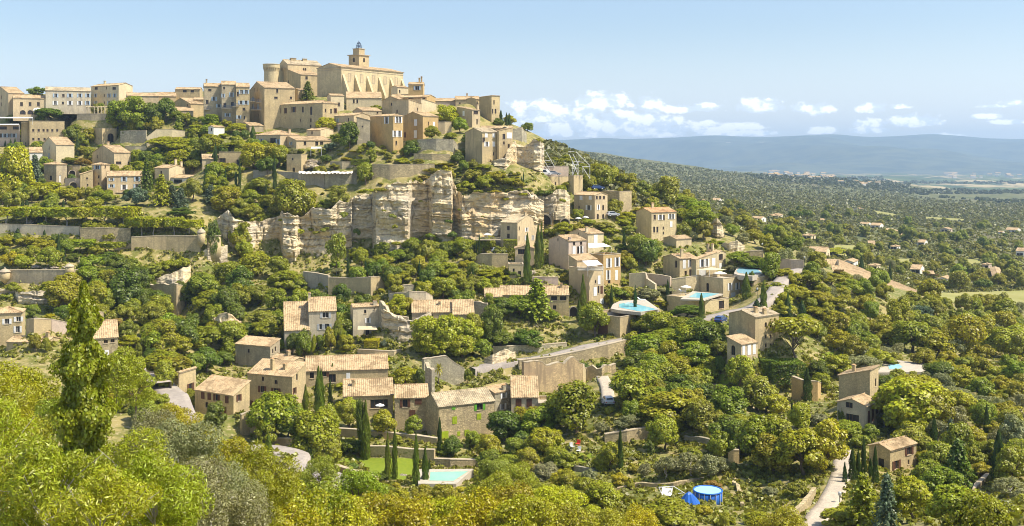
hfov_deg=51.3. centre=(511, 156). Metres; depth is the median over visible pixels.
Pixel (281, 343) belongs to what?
broadleaf tree
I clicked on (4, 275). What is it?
wall turret
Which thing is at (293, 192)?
light leaved tree
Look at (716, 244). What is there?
scrub oak
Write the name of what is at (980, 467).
scrub oak
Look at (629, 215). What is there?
scrub oak
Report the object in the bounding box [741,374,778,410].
broadleaf tree
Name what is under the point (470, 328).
light leaved tree
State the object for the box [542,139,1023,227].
garrigue
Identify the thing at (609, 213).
parked car
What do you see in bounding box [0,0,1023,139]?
sky
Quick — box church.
[316,41,404,102]
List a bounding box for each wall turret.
[0,267,10,283]
[65,262,73,273]
[197,227,205,246]
[207,235,220,260]
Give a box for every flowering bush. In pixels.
[303,162,318,169]
[306,159,320,163]
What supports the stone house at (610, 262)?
on the ground at (122, 423)
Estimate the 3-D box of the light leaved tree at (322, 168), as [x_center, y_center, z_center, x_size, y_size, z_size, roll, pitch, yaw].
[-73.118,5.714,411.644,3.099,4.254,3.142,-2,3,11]
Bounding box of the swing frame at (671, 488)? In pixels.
[658,486,684,493]
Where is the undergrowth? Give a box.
[0,170,1023,525]
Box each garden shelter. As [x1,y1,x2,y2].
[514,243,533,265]
[538,396,547,405]
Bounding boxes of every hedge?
[335,349,350,352]
[351,159,369,164]
[364,338,379,347]
[474,268,503,278]
[503,239,517,256]
[759,358,775,378]
[767,357,806,385]
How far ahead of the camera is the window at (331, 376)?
275.44 m
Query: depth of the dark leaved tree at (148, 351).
270.83 m
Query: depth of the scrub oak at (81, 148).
481.83 m
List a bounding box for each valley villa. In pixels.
[752,216,765,221]
[768,213,781,216]
[802,233,815,238]
[816,246,829,256]
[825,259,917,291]
[831,265,843,273]
[844,258,857,265]
[868,263,880,268]
[871,222,883,227]
[890,245,899,248]
[910,264,924,273]
[917,239,927,244]
[921,270,938,275]
[937,275,948,280]
[940,227,951,231]
[982,262,991,267]
[990,266,1000,276]
[1005,227,1020,231]
[1016,247,1023,255]
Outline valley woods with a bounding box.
[747,171,1023,203]
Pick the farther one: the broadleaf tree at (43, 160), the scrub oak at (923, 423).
the broadleaf tree at (43, 160)
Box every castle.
[279,58,321,82]
[284,68,316,95]
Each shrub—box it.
[0,295,11,298]
[240,222,249,229]
[320,227,329,231]
[339,212,348,217]
[348,462,358,468]
[353,228,360,234]
[447,231,456,236]
[456,188,467,191]
[534,190,549,195]
[604,406,613,414]
[616,361,624,365]
[679,446,687,452]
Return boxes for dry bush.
[231,235,246,244]
[359,189,373,191]
[374,187,386,190]
[456,486,464,491]
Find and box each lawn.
[338,454,355,463]
[357,458,419,480]
[571,452,594,465]
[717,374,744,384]
[819,352,838,360]
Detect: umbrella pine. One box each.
[766,316,821,357]
[779,317,818,339]
[788,210,803,219]
[802,209,812,220]
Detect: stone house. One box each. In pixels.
[0,306,25,345]
[6,331,60,350]
[28,147,42,160]
[29,121,64,144]
[42,137,74,161]
[43,162,66,183]
[80,170,92,187]
[83,128,116,144]
[91,162,110,188]
[92,141,130,168]
[93,319,118,355]
[106,171,141,193]
[126,92,158,103]
[154,159,184,180]
[159,93,176,101]
[170,174,193,183]
[172,107,193,118]
[174,97,203,116]
[175,87,202,99]
[177,366,196,392]
[193,97,203,102]
[194,374,250,414]
[201,154,218,169]
[203,79,220,119]
[208,125,224,137]
[219,152,242,166]
[221,81,235,124]
[232,83,249,123]
[235,335,280,365]
[243,122,263,131]
[246,358,306,405]
[250,81,294,129]
[256,129,299,146]
[270,350,304,360]
[280,100,338,128]
[283,301,309,351]
[287,136,331,155]
[287,154,306,171]
[295,88,302,99]
[305,353,388,386]
[306,127,332,136]
[308,292,336,345]
[327,93,343,110]
[334,112,370,126]
[343,377,393,416]
[346,91,381,110]
[350,300,378,337]
[352,107,381,115]
[356,116,370,144]
[369,113,402,152]
[381,96,401,113]
[390,85,407,95]
[392,99,421,115]
[394,383,428,432]
[400,94,435,101]
[403,111,438,140]
[408,76,424,94]
[410,98,435,111]
[411,299,451,320]
[425,387,494,440]
[435,98,454,105]
[452,299,474,321]
[455,93,478,105]
[456,104,479,127]
[465,127,496,163]
[466,97,478,106]
[475,211,537,247]
[481,126,512,130]
[483,288,501,307]
[486,382,510,411]
[496,127,512,158]
[500,283,568,316]
[510,375,538,413]
[548,176,567,185]
[548,234,586,269]
[568,175,582,194]
[568,253,597,267]
[568,260,603,303]
[569,226,609,252]
[574,191,607,218]
[589,252,620,285]
[635,202,676,240]
[663,235,691,247]
[663,248,695,277]
[691,251,724,276]
[705,243,725,268]
[726,333,757,360]
[729,306,778,350]
[836,392,878,427]
[837,364,879,399]
[867,435,917,471]
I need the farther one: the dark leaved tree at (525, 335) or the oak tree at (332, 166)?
the oak tree at (332, 166)
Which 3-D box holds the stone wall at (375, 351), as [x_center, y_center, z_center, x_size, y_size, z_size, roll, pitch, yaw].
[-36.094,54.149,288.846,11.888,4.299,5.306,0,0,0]
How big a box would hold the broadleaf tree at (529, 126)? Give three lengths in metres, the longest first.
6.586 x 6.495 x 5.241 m
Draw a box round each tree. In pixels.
[0,145,35,189]
[0,182,11,204]
[0,205,20,223]
[0,234,14,245]
[0,358,42,414]
[0,370,42,435]
[0,374,53,459]
[0,395,66,510]
[0,431,137,525]
[0,454,57,525]
[2,189,28,206]
[3,143,17,149]
[5,114,12,122]
[8,366,60,418]
[9,206,42,223]
[10,177,28,191]
[13,233,22,240]
[14,142,24,149]
[14,254,34,268]
[15,236,37,245]
[15,248,25,254]
[23,185,38,202]
[25,247,40,256]
[25,304,40,317]
[27,182,62,198]
[28,141,41,151]
[28,333,40,351]
[31,154,42,181]
[31,206,60,221]
[31,239,56,249]
[33,108,63,120]
[33,116,44,120]
[34,396,60,444]
[36,246,59,266]
[36,462,172,525]
[37,221,51,224]
[38,178,46,183]
[38,280,125,503]
[38,281,51,290]
[39,156,50,172]
[39,235,50,240]
[40,197,60,218]
[40,337,50,350]
[43,280,78,306]
[44,192,59,200]
[47,207,81,225]
[50,234,57,242]
[53,272,82,304]
[54,305,68,320]
[55,188,77,201]
[56,233,60,261]
[56,239,74,256]
[57,234,68,240]
[62,126,77,139]
[67,253,83,260]
[68,239,95,251]
[70,124,82,132]
[70,206,100,221]
[74,135,79,156]
[76,266,99,282]
[78,132,89,145]
[79,166,91,172]
[82,147,94,159]
[82,186,97,199]
[83,128,95,141]
[83,425,206,525]
[87,190,114,201]
[87,278,106,288]
[88,280,111,303]
[90,205,118,221]
[91,103,100,112]
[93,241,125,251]
[93,447,214,525]
[95,251,116,262]
[97,266,116,270]
[97,269,113,279]
[98,221,106,226]
[98,287,117,307]
[102,233,115,240]
[103,270,123,287]
[104,345,145,402]
[105,100,126,126]
[105,205,142,223]
[105,254,130,268]
[107,378,151,401]
[108,304,133,322]
[109,267,143,304]
[110,164,119,170]
[111,408,190,468]
[113,318,122,325]
[113,370,156,422]
[114,284,137,306]
[115,399,133,412]
[118,95,150,126]
[118,223,128,227]
[118,319,138,340]
[119,334,139,346]
[120,257,141,270]
[121,187,150,205]
[123,216,159,234]
[124,298,141,317]
[127,122,137,129]
[127,405,137,422]
[128,265,150,288]
[129,160,143,166]
[131,149,142,161]
[131,355,145,367]
[131,417,248,521]
[132,399,158,420]
[134,303,166,324]
[135,163,144,170]
[135,342,142,355]
[136,120,144,129]
[137,217,169,235]
[138,151,151,160]
[138,159,153,191]
[138,289,149,307]
[139,323,152,334]
[140,326,169,349]
[142,102,164,119]
[143,262,164,276]
[143,347,155,359]
[144,288,169,300]
[144,319,180,351]
[145,136,180,145]
[145,349,181,369]
[147,294,173,312]
[148,174,173,205]
[149,161,155,168]
[150,153,162,165]
[151,353,192,378]
[151,455,273,525]
[154,359,175,386]
[155,147,165,153]
[155,259,177,271]
[155,393,171,411]
[155,404,160,410]
[158,97,177,122]
[158,138,196,148]
[158,312,182,332]
[159,402,203,438]
[161,156,172,163]
[162,145,175,152]
[162,217,185,234]
[166,149,191,164]
[166,211,195,215]
[166,334,192,353]
[167,185,177,204]
[169,110,182,119]
[171,207,191,210]
[171,317,199,343]
[172,187,190,208]
[173,122,183,129]
[174,219,203,233]
[174,257,189,267]
[175,117,184,127]
[175,281,197,306]
[175,424,224,465]
[180,112,192,126]
[180,177,202,200]
[183,159,201,172]
[185,313,200,325]
[186,124,207,136]
[186,388,194,407]
[187,353,206,371]
[188,131,198,141]
[188,137,199,149]
[188,272,220,293]
[189,117,198,122]
[190,150,201,158]
[191,289,218,308]
[194,136,213,152]
[194,325,220,347]
[195,346,222,372]
[198,125,209,133]
[200,114,219,123]
[202,184,213,202]
[202,304,224,323]
[203,134,223,143]
[203,163,226,183]
[203,174,219,188]
[204,161,222,166]
[204,400,227,425]
[205,469,269,525]
[206,220,221,254]
[206,320,217,333]
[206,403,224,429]
[209,285,240,312]
[210,186,240,210]
[210,435,254,478]
[211,261,240,282]
[213,142,217,161]
[216,351,234,364]
[217,177,228,189]
[218,133,229,138]
[218,144,228,151]
[218,320,247,344]
[220,341,234,352]
[225,123,246,130]
[225,265,254,288]
[226,198,249,216]
[227,304,244,322]
[227,439,301,525]
[228,222,252,244]
[232,130,239,136]
[234,140,245,150]
[234,173,237,186]
[235,239,252,257]
[237,251,269,274]
[238,158,240,189]
[239,142,258,167]
[240,130,249,138]
[240,189,261,202]
[241,143,265,168]
[242,322,253,334]
[244,310,277,321]
[245,405,255,427]
[246,177,269,193]
[246,284,269,303]
[246,501,321,525]
[248,391,299,434]
[249,126,255,139]
[249,138,259,142]
[251,319,278,336]
[254,419,277,444]
[256,156,277,173]
[256,471,329,525]
[258,194,273,207]
[258,214,269,221]
[260,140,268,145]
[262,143,282,162]
[263,287,286,309]
[264,434,272,458]
[265,208,276,217]
[266,270,303,290]
[267,256,289,272]
[269,145,288,167]
[269,193,295,212]
[272,311,283,326]
[273,156,276,189]
[273,178,313,214]
[275,405,302,436]
[278,270,300,281]
[279,296,291,309]
[280,339,283,348]
[284,476,355,525]
[286,333,295,354]
[289,147,297,153]
[289,408,340,451]
[290,289,307,300]
[291,278,307,290]
[291,431,308,441]
[294,188,316,214]
[295,331,311,357]
[295,403,303,410]
[298,455,340,490]
[300,81,314,100]
[302,384,309,413]
[303,328,311,340]
[305,444,313,458]
[309,289,319,296]
[310,334,315,352]
[312,435,341,464]
[313,365,323,411]
[315,117,335,129]
[315,292,327,296]
[315,335,324,348]
[316,493,377,525]
[319,166,326,171]
[319,402,340,438]
[320,154,331,162]
[320,369,324,405]
[324,142,337,151]
[324,232,346,267]
[325,326,335,350]
[328,163,339,169]
[328,185,349,206]
[328,379,332,405]
[331,268,342,275]
[332,283,351,301]
[332,319,343,342]
[335,398,354,427]
[336,298,347,306]
[336,303,349,313]
[336,311,351,334]
[337,334,355,349]
[337,466,389,512]
[338,121,359,150]
[339,438,359,453]
[340,396,356,427]
[346,257,349,276]
[347,247,356,256]
[348,266,367,277]
[351,247,368,265]
[353,294,371,302]
[353,439,362,452]
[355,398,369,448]
[355,489,401,521]
[357,163,373,184]
[359,399,370,459]
[361,162,371,172]
[364,258,375,266]
[365,147,376,161]
[366,141,375,147]
[366,262,381,275]
[371,408,396,431]
[371,494,445,525]
[372,242,390,255]
[377,258,388,268]
[377,288,384,292]
[377,471,387,479]
[380,265,402,283]
[380,340,386,345]
[383,152,392,158]
[384,432,390,479]
[385,273,403,292]
[385,302,398,314]
[387,249,406,262]
[389,294,408,315]
[391,366,414,383]
[391,426,397,479]
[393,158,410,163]
[396,435,401,442]
[398,271,411,282]
[399,238,418,253]
[403,139,420,154]
[403,142,417,156]
[404,253,415,262]
[404,297,412,311]
[404,367,417,381]
[404,414,422,433]
[409,315,439,341]
[410,494,476,525]
[411,255,426,270]
[411,335,433,354]
[412,368,424,382]
[412,433,419,485]
[414,281,433,294]
[417,239,435,261]
[417,260,420,276]
[419,267,437,282]
[421,446,428,479]
[424,125,441,138]
[425,261,442,275]
[427,338,458,354]
[428,240,440,257]
[428,256,441,264]
[430,249,448,262]
[431,236,441,242]
[431,277,457,299]
[432,486,511,525]
[433,314,466,348]
[434,104,458,123]
[435,363,442,383]
[437,416,442,454]
[437,443,448,455]
[438,241,454,255]
[440,262,459,277]
[444,132,456,138]
[444,435,462,454]
[446,334,473,357]
[447,237,473,252]
[447,289,460,298]
[449,293,463,298]
[450,152,464,162]
[452,117,468,132]
[454,319,483,346]
[455,278,474,293]
[457,260,472,267]
[458,160,468,172]
[459,249,476,260]
[460,289,475,299]
[463,169,481,182]
[464,368,472,381]
[464,470,517,507]
[465,430,480,446]
[466,262,478,274]
[466,274,484,289]
[466,312,483,335]
[468,159,477,168]
[468,243,475,252]
[468,338,492,356]
[473,434,501,452]
[474,236,492,252]
[475,276,493,294]
[475,448,501,466]
[478,234,480,253]
[478,457,509,486]
[480,304,503,346]
[482,293,492,305]
[484,491,556,525]
[486,235,495,248]
[486,410,522,442]
[487,329,514,345]
[488,277,502,287]
[489,297,514,314]
[489,459,513,473]
[489,480,536,524]
[492,118,504,125]
[492,245,505,253]
[495,274,509,281]
[500,454,518,467]
[500,461,539,488]
[505,112,507,125]
[505,270,520,276]
[505,437,524,456]
[507,428,517,435]
[508,113,510,125]
[508,294,536,315]
[510,278,519,284]
[511,328,544,347]
[513,406,545,429]
[514,430,528,448]
[516,278,556,322]
[516,447,539,467]
[519,276,526,284]
[519,406,555,437]
[520,499,600,525]
[521,122,533,130]
[523,232,531,283]
[524,426,563,451]
[529,481,560,502]
[530,446,542,455]
[531,485,589,517]
[532,462,558,482]
[534,224,542,268]
[539,310,560,319]
[540,221,543,266]
[540,394,561,425]
[544,446,570,463]
[546,432,564,446]
[549,379,597,432]
[552,468,578,486]
[553,185,566,190]
[553,221,573,234]
[558,501,603,525]
[562,155,574,162]
[570,209,583,220]
[572,476,595,505]
[575,163,587,170]
[576,300,581,320]
[578,274,586,311]
[578,301,609,337]
[581,218,595,224]
[583,174,596,189]
[583,506,625,525]
[587,164,614,180]
[588,480,622,507]
[591,164,615,184]
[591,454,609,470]
[593,222,614,228]
[593,422,609,430]
[598,441,621,469]
[602,236,609,247]
[605,297,618,306]
[607,199,623,219]
[608,366,657,402]
[609,285,612,308]
[611,166,620,183]
[613,173,637,187]
[613,414,640,428]
[615,244,626,248]
[617,428,623,467]
[618,183,636,198]
[619,502,661,525]
[620,224,636,233]
[620,278,628,285]
[621,399,641,417]
[622,232,626,249]
[622,256,637,269]
[622,287,631,296]
[622,331,638,347]
[622,350,649,369]
[624,333,660,354]
[626,234,652,262]
[626,478,634,488]
[630,315,648,332]
[633,180,651,193]
[633,285,636,306]
[634,238,659,265]
[634,311,672,329]
[636,377,659,396]
[637,359,662,381]
[637,463,650,476]
[638,387,695,425]
[638,396,668,416]
[642,439,654,455]
[642,496,697,525]
[643,348,657,358]
[644,413,679,449]
[645,329,689,347]
[645,351,667,373]
[651,175,680,203]
[653,300,668,305]
[653,386,667,393]
[653,455,679,478]
[654,239,662,255]
[655,379,666,388]
[656,340,681,355]
[657,361,678,380]
[663,374,689,385]
[664,353,691,373]
[665,279,669,300]
[666,317,689,328]
[666,380,695,409]
[669,304,698,316]
[669,323,707,345]
[671,194,695,205]
[674,451,705,476]
[675,208,689,220]
[676,222,691,235]
[676,341,713,364]
[680,388,705,408]
[680,398,714,431]
[682,205,718,227]
[683,198,710,211]
[683,374,706,384]
[686,317,705,325]
[688,321,725,344]
[689,231,697,240]
[694,383,713,401]
[695,220,712,239]
[697,293,705,318]
[699,368,718,384]
[699,454,728,475]
[705,320,728,331]
[706,429,736,457]
[707,414,743,444]
[709,384,749,415]
[710,339,726,355]
[710,409,724,422]
[715,355,725,373]
[720,215,732,224]
[720,457,730,467]
[722,265,736,271]
[723,199,733,206]
[725,354,754,388]
[726,432,749,453]
[727,251,749,262]
[733,413,778,465]
[735,232,749,244]
[736,203,744,209]
[738,256,777,267]
[741,272,751,298]
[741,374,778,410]
[742,511,769,525]
[746,219,759,229]
[746,229,763,243]
[749,271,754,286]
[749,504,807,525]
[750,432,797,473]
[752,392,774,412]
[752,481,761,486]
[753,299,760,306]
[758,251,780,278]
[759,234,776,246]
[759,281,767,307]
[761,393,790,413]
[762,224,777,235]
[765,414,792,435]
[772,204,780,209]
[773,225,787,240]
[774,427,824,475]
[777,248,794,260]
[778,232,794,242]
[780,237,802,250]
[782,224,791,231]
[782,299,792,316]
[783,216,798,228]
[785,293,792,316]
[787,402,810,428]
[787,479,808,496]
[792,231,801,240]
[795,227,806,233]
[795,251,809,261]
[796,205,803,210]
[796,300,806,316]
[797,313,812,318]
[800,247,807,252]
[801,367,812,401]
[802,261,821,273]
[805,251,827,267]
[805,359,829,376]
[806,418,849,469]
[807,221,819,230]
[811,322,827,337]
[811,372,831,388]
[814,237,822,242]
[818,268,827,278]
[819,505,860,525]
[820,210,830,218]
[821,311,850,332]
[824,204,833,212]
[825,354,851,376]
[826,222,834,231]
[827,241,834,247]
[829,286,836,294]
[832,224,843,234]
[834,419,862,437]
[837,408,846,419]
[839,471,884,525]
[841,320,863,337]
[842,462,846,481]
[843,354,869,363]
[844,208,853,215]
[846,248,854,255]
[847,448,857,480]
[848,355,882,369]
[849,313,869,324]
[850,434,870,447]
[851,249,862,259]
[851,322,869,332]
[853,243,870,255]
[853,274,862,280]
[853,346,874,356]
[855,449,860,476]
[856,278,874,294]
[859,226,871,236]
[859,255,863,267]
[859,290,875,298]
[860,301,879,320]
[861,424,879,440]
[861,436,867,473]
[862,252,874,262]
[865,334,879,348]
[868,269,890,286]
[868,458,872,476]
[869,376,942,428]
[871,472,901,525]
[872,445,878,482]
[873,255,884,265]
[874,242,883,249]
[876,412,889,426]
[878,374,893,388]
[880,346,899,353]
[883,216,890,220]
[885,229,898,237]
[885,259,895,267]
[886,298,915,322]
[888,262,891,279]
[889,240,898,244]
[889,320,934,352]
[889,368,905,376]
[890,428,933,452]
[891,343,903,352]
[892,475,932,517]
[894,420,924,431]
[895,265,905,273]
[897,373,923,382]
[898,225,907,234]
[900,234,907,239]
[900,241,908,248]
[902,305,933,321]
[903,216,911,223]
[903,227,917,241]
[906,250,917,257]
[907,221,917,227]
[909,309,926,326]
[909,458,944,478]
[913,375,949,395]
[914,299,929,308]
[916,346,933,352]
[917,232,929,241]
[917,278,945,297]
[917,313,943,328]
[917,388,955,422]
[917,440,951,466]
[918,329,959,357]
[918,465,964,492]
[919,244,927,249]
[919,371,929,379]
[922,361,957,376]
[924,483,980,524]
[925,419,947,441]
[928,300,946,315]
[929,416,937,440]
[931,372,955,387]
[933,222,939,226]
[936,232,947,241]
[938,312,949,328]
[939,421,975,466]
[942,298,953,308]
[942,338,965,351]
[943,247,955,254]
[943,488,1023,525]
[944,309,958,318]
[944,438,977,488]
[945,386,974,396]
[945,405,967,424]
[947,306,988,351]
[948,270,970,289]
[949,231,962,241]
[949,263,967,273]
[954,248,962,254]
[954,293,974,310]
[954,308,973,314]
[954,356,973,369]
[958,258,970,266]
[959,229,968,239]
[960,312,977,321]
[963,264,976,272]
[963,377,996,395]
[966,228,973,234]
[966,445,988,464]
[968,399,997,425]
[971,297,983,311]
[971,356,992,376]
[973,278,992,287]
[973,309,987,316]
[974,314,997,333]
[974,395,997,402]
[976,222,985,228]
[976,236,988,246]
[976,331,995,355]
[978,439,1005,456]
[979,497,1017,513]
[981,257,993,265]
[981,294,995,305]
[982,404,989,432]
[983,326,1023,353]
[986,428,997,441]
[989,429,1003,479]
[990,397,1007,403]
[991,310,1017,327]
[991,476,1023,497]
[993,292,1011,301]
[993,444,1023,479]
[994,298,1017,313]
[997,239,1007,247]
[997,409,1023,424]
[998,354,1018,370]
[999,253,1011,260]
[999,414,1023,443]
[1000,266,1023,281]
[1002,359,1023,379]
[1003,323,1023,332]
[1004,333,1023,356]
[1005,259,1021,268]
[1005,381,1023,399]
[1007,394,1023,407]
[1010,220,1019,227]
[1013,373,1023,393]
[1014,241,1022,248]
[1015,301,1023,310]
[1015,317,1023,324]
[1016,274,1023,287]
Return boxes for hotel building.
[0,86,24,116]
[0,117,31,145]
[12,94,45,120]
[45,86,90,114]
[91,81,132,105]
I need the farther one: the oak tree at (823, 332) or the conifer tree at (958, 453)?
the oak tree at (823, 332)
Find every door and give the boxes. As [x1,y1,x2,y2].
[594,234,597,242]
[598,324,607,334]
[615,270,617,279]
[699,268,705,275]
[747,344,750,354]
[753,344,755,353]
[879,458,883,467]
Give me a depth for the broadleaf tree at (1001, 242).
889.16 m
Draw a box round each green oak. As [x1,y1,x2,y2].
[4,282,22,291]
[26,87,44,94]
[62,157,77,162]
[76,254,104,269]
[148,274,154,281]
[316,199,329,208]
[329,133,341,142]
[329,262,340,267]
[455,181,475,192]
[553,450,578,469]
[606,287,629,300]
[725,223,739,235]
[834,278,863,292]
[860,331,881,343]
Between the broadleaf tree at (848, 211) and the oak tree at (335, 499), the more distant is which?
the broadleaf tree at (848, 211)
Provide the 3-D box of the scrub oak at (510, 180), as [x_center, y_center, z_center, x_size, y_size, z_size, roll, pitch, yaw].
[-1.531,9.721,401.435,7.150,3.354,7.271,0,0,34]
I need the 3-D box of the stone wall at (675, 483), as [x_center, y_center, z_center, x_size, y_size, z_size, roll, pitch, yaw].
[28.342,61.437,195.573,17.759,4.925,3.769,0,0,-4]
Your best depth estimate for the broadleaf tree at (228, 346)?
294.47 m
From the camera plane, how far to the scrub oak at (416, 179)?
394.80 m
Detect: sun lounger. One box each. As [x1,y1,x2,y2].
[661,487,666,494]
[666,488,672,496]
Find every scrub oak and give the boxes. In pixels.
[0,244,9,255]
[0,251,23,266]
[67,200,82,207]
[73,158,91,165]
[76,145,88,152]
[76,187,84,197]
[81,219,97,227]
[82,197,103,207]
[88,245,104,254]
[96,303,110,318]
[103,223,116,227]
[111,121,123,130]
[119,165,135,170]
[142,122,150,129]
[148,116,163,128]
[151,161,165,173]
[152,125,160,130]
[178,146,194,160]
[210,141,219,150]
[216,142,236,149]
[218,119,230,127]
[220,163,237,174]
[222,162,244,177]
[231,135,242,141]
[231,283,256,303]
[241,204,264,221]
[267,187,274,194]
[278,322,283,335]
[356,146,364,152]
[371,295,380,302]
[373,254,393,262]
[383,485,394,493]
[388,486,409,502]
[398,263,416,274]
[410,484,433,499]
[411,159,424,163]
[412,177,422,181]
[418,175,429,179]
[423,168,439,173]
[430,484,450,499]
[435,163,453,165]
[440,165,455,176]
[442,488,465,502]
[449,272,465,284]
[453,178,465,183]
[466,481,484,498]
[472,164,491,170]
[472,471,483,485]
[474,174,496,189]
[485,171,505,181]
[497,178,514,184]
[503,115,516,123]
[512,179,525,187]
[543,228,552,235]
[550,469,561,484]
[552,157,564,165]
[559,273,568,282]
[560,484,582,504]
[572,222,584,230]
[581,468,597,480]
[586,187,599,191]
[586,504,600,515]
[600,228,618,234]
[611,472,627,485]
[614,396,631,407]
[615,217,635,225]
[619,212,635,218]
[621,250,633,260]
[627,269,638,276]
[628,463,639,472]
[633,288,660,298]
[638,418,648,426]
[642,189,659,197]
[643,200,660,206]
[647,196,658,203]
[657,287,675,291]
[668,414,685,433]
[678,364,701,377]
[680,189,693,196]
[683,447,701,462]
[693,355,718,374]
[695,505,712,515]
[703,480,722,488]
[706,239,718,248]
[717,206,733,218]
[719,512,730,525]
[732,413,749,419]
[734,208,745,214]
[734,214,752,224]
[751,209,761,214]
[757,219,764,226]
[761,486,778,494]
[763,242,784,253]
[765,282,791,292]
[772,268,793,275]
[773,218,783,224]
[773,302,796,313]
[775,292,792,304]
[786,284,810,300]
[788,272,805,283]
[798,270,823,288]
[799,297,817,306]
[806,306,825,317]
[808,413,827,423]
[809,290,833,302]
[813,283,831,293]
[816,300,834,311]
[820,272,846,284]
[820,310,843,319]
[821,231,832,237]
[822,220,830,226]
[824,329,850,347]
[830,247,846,254]
[831,294,857,309]
[832,233,845,244]
[836,285,850,297]
[840,272,853,279]
[840,334,868,355]
[845,224,853,229]
[845,308,861,315]
[854,294,875,309]
[864,348,893,366]
[866,243,875,250]
[869,314,893,331]
[875,282,893,298]
[876,329,898,343]
[882,352,902,363]
[895,296,917,312]
[899,260,911,268]
[904,290,921,302]
[909,350,935,363]
[912,259,921,263]
[914,421,938,435]
[915,450,926,457]
[921,294,942,302]
[922,248,931,252]
[927,231,935,236]
[928,259,940,266]
[929,263,941,272]
[930,358,953,364]
[937,351,958,363]
[938,252,955,264]
[939,242,949,252]
[940,323,959,335]
[942,390,978,416]
[949,367,979,388]
[951,364,970,371]
[958,349,977,358]
[966,461,991,477]
[969,426,987,441]
[970,269,989,280]
[970,344,996,358]
[971,243,980,248]
[972,293,984,307]
[973,441,990,458]
[974,248,986,257]
[981,251,997,261]
[981,268,989,273]
[981,374,995,388]
[982,219,991,227]
[982,420,999,432]
[983,303,998,314]
[985,244,999,252]
[986,365,1013,378]
[988,393,1001,398]
[990,273,1006,284]
[991,374,1014,389]
[994,400,1023,421]
[995,259,1006,269]
[995,388,1010,399]
[1004,438,1023,465]
[1012,312,1023,318]
[1016,355,1023,361]
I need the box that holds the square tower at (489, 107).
[479,95,499,121]
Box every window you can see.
[20,110,25,114]
[27,110,32,114]
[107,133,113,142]
[174,179,181,182]
[219,158,225,162]
[270,138,276,142]
[322,312,328,318]
[328,374,335,382]
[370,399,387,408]
[402,399,407,407]
[477,404,481,410]
[518,249,524,254]
[551,296,556,300]
[719,300,724,308]
[731,345,734,354]
[845,402,852,408]
[846,413,858,421]
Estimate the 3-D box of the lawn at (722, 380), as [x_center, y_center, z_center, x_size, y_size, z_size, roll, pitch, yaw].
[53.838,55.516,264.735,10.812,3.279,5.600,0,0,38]
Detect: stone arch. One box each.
[68,170,75,175]
[69,181,77,187]
[544,213,551,224]
[560,218,569,223]
[569,306,576,316]
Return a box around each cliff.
[0,289,59,304]
[155,265,190,283]
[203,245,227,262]
[213,312,241,327]
[216,200,351,261]
[350,170,543,257]
[381,309,431,343]
[484,349,515,363]
[491,139,543,172]
[531,189,569,219]
[711,218,724,238]
[722,240,744,251]
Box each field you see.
[833,245,855,255]
[874,210,894,215]
[926,217,963,220]
[941,290,1023,302]
[968,258,979,263]
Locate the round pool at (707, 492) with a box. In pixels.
[693,485,722,504]
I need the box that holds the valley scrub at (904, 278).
[633,198,1023,292]
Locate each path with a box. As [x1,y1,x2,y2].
[596,376,614,402]
[801,450,850,525]
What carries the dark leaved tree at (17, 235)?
on the ground at (122, 423)
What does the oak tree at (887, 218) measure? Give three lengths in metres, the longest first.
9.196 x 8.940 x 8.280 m
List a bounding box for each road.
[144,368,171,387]
[152,383,356,490]
[470,268,801,375]
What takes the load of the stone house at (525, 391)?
on the ground at (122, 423)
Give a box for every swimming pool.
[418,469,472,486]
[611,299,658,314]
[680,291,722,300]
[734,267,763,280]
[878,360,925,376]
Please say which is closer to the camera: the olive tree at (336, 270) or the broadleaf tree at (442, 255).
the olive tree at (336, 270)
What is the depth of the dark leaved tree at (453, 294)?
318.84 m
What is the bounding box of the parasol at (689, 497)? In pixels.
[681,492,699,504]
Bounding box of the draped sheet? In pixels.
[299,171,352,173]
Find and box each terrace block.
[602,190,631,211]
[666,292,728,315]
[700,274,742,297]
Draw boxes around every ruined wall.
[148,283,177,316]
[174,284,189,315]
[379,300,408,328]
[388,284,413,296]
[389,291,432,300]
[422,355,463,384]
[425,362,434,394]
[474,301,487,320]
[522,356,582,392]
[583,364,586,382]
[587,363,615,380]
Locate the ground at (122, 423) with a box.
[0,91,1023,525]
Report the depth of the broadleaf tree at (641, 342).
281.65 m
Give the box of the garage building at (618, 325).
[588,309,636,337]
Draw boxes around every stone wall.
[0,223,80,235]
[6,269,64,284]
[26,318,50,334]
[50,318,66,333]
[65,178,79,187]
[67,166,80,177]
[77,113,106,120]
[80,227,130,249]
[120,130,146,143]
[125,146,146,150]
[131,235,200,251]
[146,370,177,385]
[147,129,184,146]
[240,410,256,436]
[253,170,323,188]
[273,437,293,445]
[303,271,329,291]
[324,171,356,188]
[328,276,384,297]
[330,161,354,169]
[332,464,378,479]
[338,427,437,445]
[357,349,401,355]
[366,445,434,460]
[372,164,434,179]
[414,154,449,161]
[417,138,457,152]
[434,457,477,467]
[438,122,450,133]
[473,253,507,267]
[493,342,566,353]
[503,127,526,142]
[518,339,627,369]
[532,276,557,284]
[544,166,568,175]
[572,464,600,472]
[604,426,650,442]
[617,475,709,490]
[629,272,656,289]
[647,273,671,287]
[671,275,699,293]
[684,435,709,443]
[728,448,738,463]
[732,476,743,506]
[743,250,762,257]
[752,275,777,285]
[775,487,815,521]
[779,258,803,268]
[791,376,820,400]
[973,472,989,490]
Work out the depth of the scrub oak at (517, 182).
399.33 m
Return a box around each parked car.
[543,169,551,174]
[591,185,603,188]
[601,395,614,404]
[606,211,619,215]
[714,315,727,322]
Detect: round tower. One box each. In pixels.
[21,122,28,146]
[263,63,279,81]
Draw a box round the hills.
[552,134,1023,174]
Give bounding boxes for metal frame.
[568,151,589,177]
[572,161,577,174]
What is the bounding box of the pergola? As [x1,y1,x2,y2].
[86,106,106,113]

